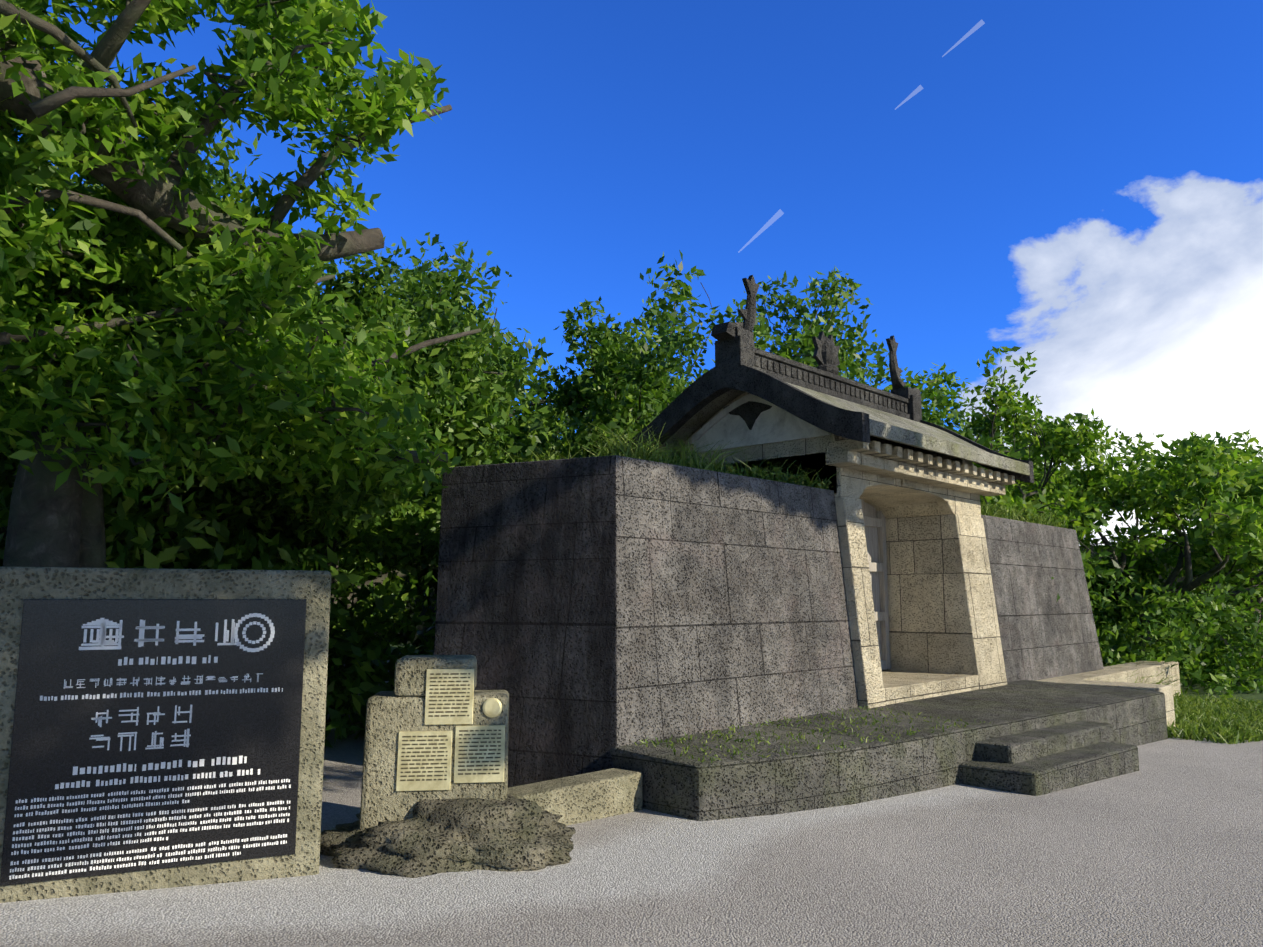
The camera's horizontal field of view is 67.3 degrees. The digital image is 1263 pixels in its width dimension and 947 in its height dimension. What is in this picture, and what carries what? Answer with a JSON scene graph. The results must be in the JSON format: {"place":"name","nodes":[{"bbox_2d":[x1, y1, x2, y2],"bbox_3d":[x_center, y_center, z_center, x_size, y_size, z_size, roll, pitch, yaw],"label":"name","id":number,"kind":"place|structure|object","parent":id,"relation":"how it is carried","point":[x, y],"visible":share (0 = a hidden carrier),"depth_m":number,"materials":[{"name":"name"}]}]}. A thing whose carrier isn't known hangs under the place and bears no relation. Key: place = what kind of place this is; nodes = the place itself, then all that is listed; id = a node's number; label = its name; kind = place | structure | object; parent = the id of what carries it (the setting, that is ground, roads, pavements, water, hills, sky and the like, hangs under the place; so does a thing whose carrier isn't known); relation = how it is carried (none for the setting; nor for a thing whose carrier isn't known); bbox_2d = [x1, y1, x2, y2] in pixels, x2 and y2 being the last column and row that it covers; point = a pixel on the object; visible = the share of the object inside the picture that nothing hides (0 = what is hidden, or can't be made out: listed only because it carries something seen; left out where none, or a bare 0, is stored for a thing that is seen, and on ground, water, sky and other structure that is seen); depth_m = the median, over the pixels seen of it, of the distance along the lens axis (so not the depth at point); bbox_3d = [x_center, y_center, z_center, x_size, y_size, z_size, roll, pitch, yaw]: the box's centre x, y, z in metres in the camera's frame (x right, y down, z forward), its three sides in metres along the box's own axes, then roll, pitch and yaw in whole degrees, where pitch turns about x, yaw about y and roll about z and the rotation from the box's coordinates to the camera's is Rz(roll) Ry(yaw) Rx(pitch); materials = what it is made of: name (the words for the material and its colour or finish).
{"place":"outdoors","nodes":[
{"label":"outdoors","id":0,"kind":"place"},
{"bbox_2d":[0,649,1262,946],"bbox_3d":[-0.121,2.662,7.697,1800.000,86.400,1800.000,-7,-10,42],"label":"ground","id":1,"kind":"structure","parent":0,"point":[1162,845],"depth_m":5.52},
{"bbox_2d":[0,566,330,902],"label":"sign frame","id":2,"kind":"object","parent":1,"relation":"on","point":[18,585],"visible":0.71,"depth_m":5.28,"materials":[{"name":"stone"}]},
{"bbox_2d":[0,599,306,885],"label":"heritage plaque","id":3,"kind":"object","parent":2,"relation":"attached to","point":[52,744],"visible":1,"depth_m":5.17,"materials":[{"name":"black stone"}]},
{"bbox_2d":[9,613,290,879],"bbox_3d":[-2.555,1.440,5.192,0.005,1.333,1.340,-15,-17,63],"label":"sign lettering","id":4,"kind":"object","parent":3,"relation":"attached to","point":[102,624],"visible":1,"depth_m":5.15},
{"bbox_2d":[17,121,327,567],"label":"tree leaves","id":5,"kind":"object","parent":1,"relation":"on","point":[219,174],"depth_m":11.65,"materials":[{"name":"green plant"}]},
{"bbox_2d":[0,177,441,566],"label":"tree leaves","id":6,"kind":"object","parent":1,"relation":"on","point":[344,496],"depth_m":8.96,"materials":[{"name":"green plant"}]},
{"bbox_2d":[0,0,480,567],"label":"tree","id":7,"kind":"object","parent":1,"relation":"on","point":[306,97],"depth_m":6.94,"materials":[{"name":"green plant"}]},
{"bbox_2d":[186,276,448,512],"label":"tree leaves","id":8,"kind":"object","parent":1,"relation":"on","point":[432,307],"depth_m":15.94,"materials":[{"name":"green plant"}]},
{"bbox_2d":[167,236,552,640],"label":"tree leaves","id":9,"kind":"object","parent":1,"relation":"on","point":[471,419],"depth_m":10.12,"materials":[{"name":"green plant"}]},
{"bbox_2d":[218,286,592,560],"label":"tree leaves","id":10,"kind":"object","parent":1,"relation":"on","point":[521,429],"depth_m":15.50,"materials":[{"name":"green plant"}]},
{"bbox_2d":[359,655,508,829],"bbox_3d":[-1.289,1.837,6.335,0.614,1.200,0.920,-48,-48,80],"label":"stone memorial body","id":11,"kind":"object","parent":1,"relation":"on","point":[390,715],"visible":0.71,"depth_m":6.14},
{"bbox_2d":[396,669,504,790],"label":"memorial brass plaques","id":12,"kind":"object","parent":11,"relation":"attached to","point":[492,707],"visible":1,"depth_m":6.14,"materials":[{"name":"gold metal"}]},
{"bbox_2d":[400,673,500,780],"bbox_3d":[-1.165,1.640,6.169,0.110,0.663,0.630,-48,-48,80],"label":"memorial plaque lettering","id":13,"kind":"object","parent":12,"relation":"attached to","point":[446,736],"visible":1,"depth_m":6.13},
{"bbox_2d":[320,794,575,877],"bbox_3d":[-1.192,2.272,6.066,1.746,0.426,1.184,1,-8,-7],"label":"rock","id":14,"kind":"object","parent":1,"relation":"on","point":[510,833],"visible":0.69,"depth_m":5.79,"materials":[{"name":"grey stone"}]},
{"bbox_2d":[300,230,678,486],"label":"tree leaves","id":15,"kind":"object","parent":1,"relation":"on","point":[453,289],"depth_m":17.19,"materials":[{"name":"green plant"}]},
{"bbox_2d":[442,296,700,474],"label":"tree leaves","id":16,"kind":"object","parent":1,"relation":"on","point":[633,374],"depth_m":14.18,"materials":[{"name":"green plant"}]},
{"bbox_2d":[507,768,642,825],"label":"stone kerb","id":17,"kind":"structure","parent":1,"relation":"on","point":[584,797],"depth_m":7.05,"materials":[{"name":"beige stone"}]},
{"bbox_2d":[0,382,1262,751],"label":"shrub leaves","id":18,"kind":"object","parent":1,"relation":"on","point":[214,540],"visible":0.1,"depth_m":10.82,"materials":[{"name":"green plant"}]},
{"bbox_2d":[516,250,801,452],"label":"tree leaves","id":19,"kind":"object","parent":1,"relation":"on","point":[685,292],"depth_m":19.78,"materials":[{"name":"green plant"}]},
{"bbox_2d":[125,545,1262,652],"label":"hedge","id":20,"kind":"object","parent":1,"relation":"on","point":[424,611],"depth_m":29.98,"materials":[{"name":"green plant"}]},
{"bbox_2d":[541,291,928,457],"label":"tree leaves","id":21,"kind":"object","parent":1,"relation":"on","point":[685,331],"depth_m":21.93,"materials":[{"name":"green plant"}]},
{"bbox_2d":[434,455,1103,787],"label":"gate wing walls","id":22,"kind":"structure","parent":1,"relation":"on","point":[591,612],"depth_m":8.78,"materials":[{"name":"grey stone"}]},
{"bbox_2d":[882,670,978,704],"bbox_3d":[2.727,2.910,12.805,2.900,0.370,2.680,-7,-10,42],"label":"threshold","id":23,"kind":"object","parent":22,"relation":"in","point":[902,686],"depth_m":11.98,"materials":[{"name":"beige stone"}]},
{"bbox_2d":[390,644,1262,721],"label":"verge grass","id":24,"kind":"structure","parent":1,"relation":"on","point":[1256,696],"depth_m":21.07,"materials":[{"name":"plant"}]},
{"bbox_2d":[1110,665,1187,694],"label":"tall grass","id":25,"kind":"structure","parent":24,"relation":"on","point":[1160,681],"depth_m":17.50,"materials":[{"name":"green plant"}]},
{"bbox_2d":[712,265,964,427],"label":"tree leaves","id":26,"kind":"object","parent":1,"relation":"on","point":[804,342],"depth_m":24.42,"materials":[{"name":"green plant"}]},
{"bbox_2d":[610,680,1167,820],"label":"gate plinth and steps","id":27,"kind":"structure","parent":1,"relation":"on","point":[1035,738],"depth_m":8.80,"materials":[{"name":"grey stone"}]},
{"bbox_2d":[731,452,1006,707],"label":"gate block","id":28,"kind":"structure","parent":27,"relation":"on","point":[943,617],"depth_m":13.24,"materials":[{"name":"beige stone"}]},
{"bbox_2d":[861,499,890,670],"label":"wooden gate doors","id":29,"kind":"structure","parent":28,"relation":"in","point":[874,526],"depth_m":13.73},
{"bbox_2d":[838,341,956,424],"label":"tree leaves","id":30,"kind":"object","parent":1,"relation":"on","point":[881,374],"depth_m":27.81,"materials":[{"name":"green plant"}]},
{"bbox_2d":[801,357,1075,499],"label":"tree leaves","id":31,"kind":"object","parent":1,"relation":"on","point":[947,379],"depth_m":24.62,"materials":[{"name":"green plant"}]},
{"bbox_2d":[936,408,972,433],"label":"tree leaves","id":32,"kind":"object","parent":1,"relation":"on","point":[962,425],"depth_m":29.75,"materials":[{"name":"green plant"}]},
{"bbox_2d":[922,407,1078,472],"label":"tree leaves","id":33,"kind":"object","parent":1,"relation":"on","point":[966,433],"depth_m":24.63,"materials":[{"name":"green plant"}]},
{"bbox_2d":[938,398,1130,599],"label":"tree leaves","id":34,"kind":"object","parent":1,"relation":"on","point":[1073,482],"depth_m":23.80,"materials":[{"name":"green plant"}]},
{"bbox_2d":[967,346,1177,574],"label":"tree leaves","id":35,"kind":"object","parent":1,"relation":"on","point":[1068,439],"depth_m":21.27,"materials":[{"name":"green plant"}]},
{"bbox_2d":[1036,660,1180,731],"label":"retaining wall","id":36,"kind":"structure","parent":1,"relation":"on","point":[1115,676],"depth_m":16.15,"materials":[{"name":"beige stone"}]},
{"bbox_2d":[1045,431,1262,660],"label":"tree leaves","id":37,"kind":"object","parent":1,"relation":"on","point":[1133,491],"depth_m":21.81,"materials":[{"name":"green plant"}]},
{"bbox_2d":[1094,427,1262,676],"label":"tree leaves","id":38,"kind":"object","parent":1,"relation":"on","point":[1140,451],"depth_m":25.07,"materials":[{"name":"green plant"}]},
{"bbox_2d":[1152,440,1262,581],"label":"tree leaves","id":39,"kind":"object","parent":1,"relation":"on","point":[1188,530],"depth_m":29.07,"materials":[{"name":"green plant"}]},
{"bbox_2d":[1167,691,1262,743],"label":"verge grass","id":40,"kind":"structure","parent":1,"relation":"on","point":[1219,725],"depth_m":14.34,"materials":[{"name":"green plant"}]},
{"bbox_2d":[18,0,1262,545],"label":"sky","id":41,"kind":"structure","parent":0,"point":[1078,184],"materials":[{"name":"blue"}]},
{"bbox_2d":[500,422,1074,528],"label":"grass","id":42,"kind":"structure","parent":0,"point":[643,452],"depth_m":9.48,"materials":[{"name":"green plant"}]},
{"bbox_2d":[635,706,990,762],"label":"moss","id":43,"kind":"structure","parent":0,"point":[768,742],"depth_m":8.48,"materials":[{"name":"green plant"}]},
{"bbox_2d":[715,335,921,421],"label":"roof ridge","id":44,"kind":"structure","parent":0,"point":[741,350],"depth_m":12.97,"materials":[{"name":"grey stone"}]},
{"bbox_2d":[711,275,759,340],"bbox_3d":[1.358,-2.014,12.007,0.300,1.173,0.860,-7,-10,42],"label":"roof ornament","id":45,"kind":"object","parent":44,"relation":"on","point":[727,331],"visible":0.77,"depth_m":12.05,"materials":[{"name":"stone"}]},
{"bbox_2d":[812,331,839,374],"bbox_3d":[2.779,-1.701,13.525,0.304,0.620,0.680,-7,-10,42],"label":"roof ornament","id":46,"kind":"object","parent":44,"relation":"on","point":[825,354],"visible":0.94,"depth_m":13.38,"materials":[{"name":"grey stone"}]},
{"bbox_2d":[886,335,921,398],"bbox_3d":[4.332,-1.585,15.215,0.300,1.173,0.870,-7,-10,42],"label":"roof ornament","id":47,"kind":"object","parent":44,"relation":"on","point":[898,384],"visible":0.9,"depth_m":15.03,"materials":[{"name":"stone"}]},
{"bbox_2d":[683,392,972,493],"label":"gate gable walls","id":48,"kind":"structure","parent":0,"point":[795,448],"depth_m":11.82,"materials":[{"name":"grey stone"}]},
{"bbox_2d":[692,394,973,464],"bbox_3d":[2.963,-0.487,13.411,2.067,0.656,4.140,-7,-10,42],"label":"gable","id":49,"kind":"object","parent":48,"relation":"attached to","point":[773,423],"visible":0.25,"depth_m":11.96,"materials":[{"name":"grey stone"}]},
{"bbox_2d":[723,401,771,429],"bbox_3d":[2.887,-0.550,13.490,0.840,0.410,4.138,-7,-10,42],"label":"gable ornament","id":50,"kind":"object","parent":49,"relation":"attached to","point":[748,412],"visible":0.35,"depth_m":11.97,"materials":[{"name":"black stone"}]},
{"bbox_2d":[650,382,1029,474],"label":"roof","id":51,"kind":"structure","parent":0,"point":[893,427],"depth_m":12.38,"materials":[{"name":"grey stone"}]},
{"bbox_2d":[614,362,1033,482],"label":"gate barge boards","id":52,"kind":"object","parent":51,"relation":"attached to","point":[691,401],"visible":0.6,"depth_m":11.49,"materials":[{"name":"black stone"}]},
{"bbox_2d":[901,479,915,487],"bbox_3d":[3.579,0.041,12.332,0.100,0.270,0.360,-7,-10,42],"label":"gate cartouche","id":53,"kind":"object","parent":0,"point":[908,483],"visible":0.33,"depth_m":12.26,"materials":[{"name":"grey stone"}]},
{"bbox_2d":[825,439,1014,495],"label":"eaves","id":54,"kind":"object","parent":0,"point":[878,458],"visible":0.52,"depth_m":11.80,"materials":[{"name":"beige stone"}]}
]}

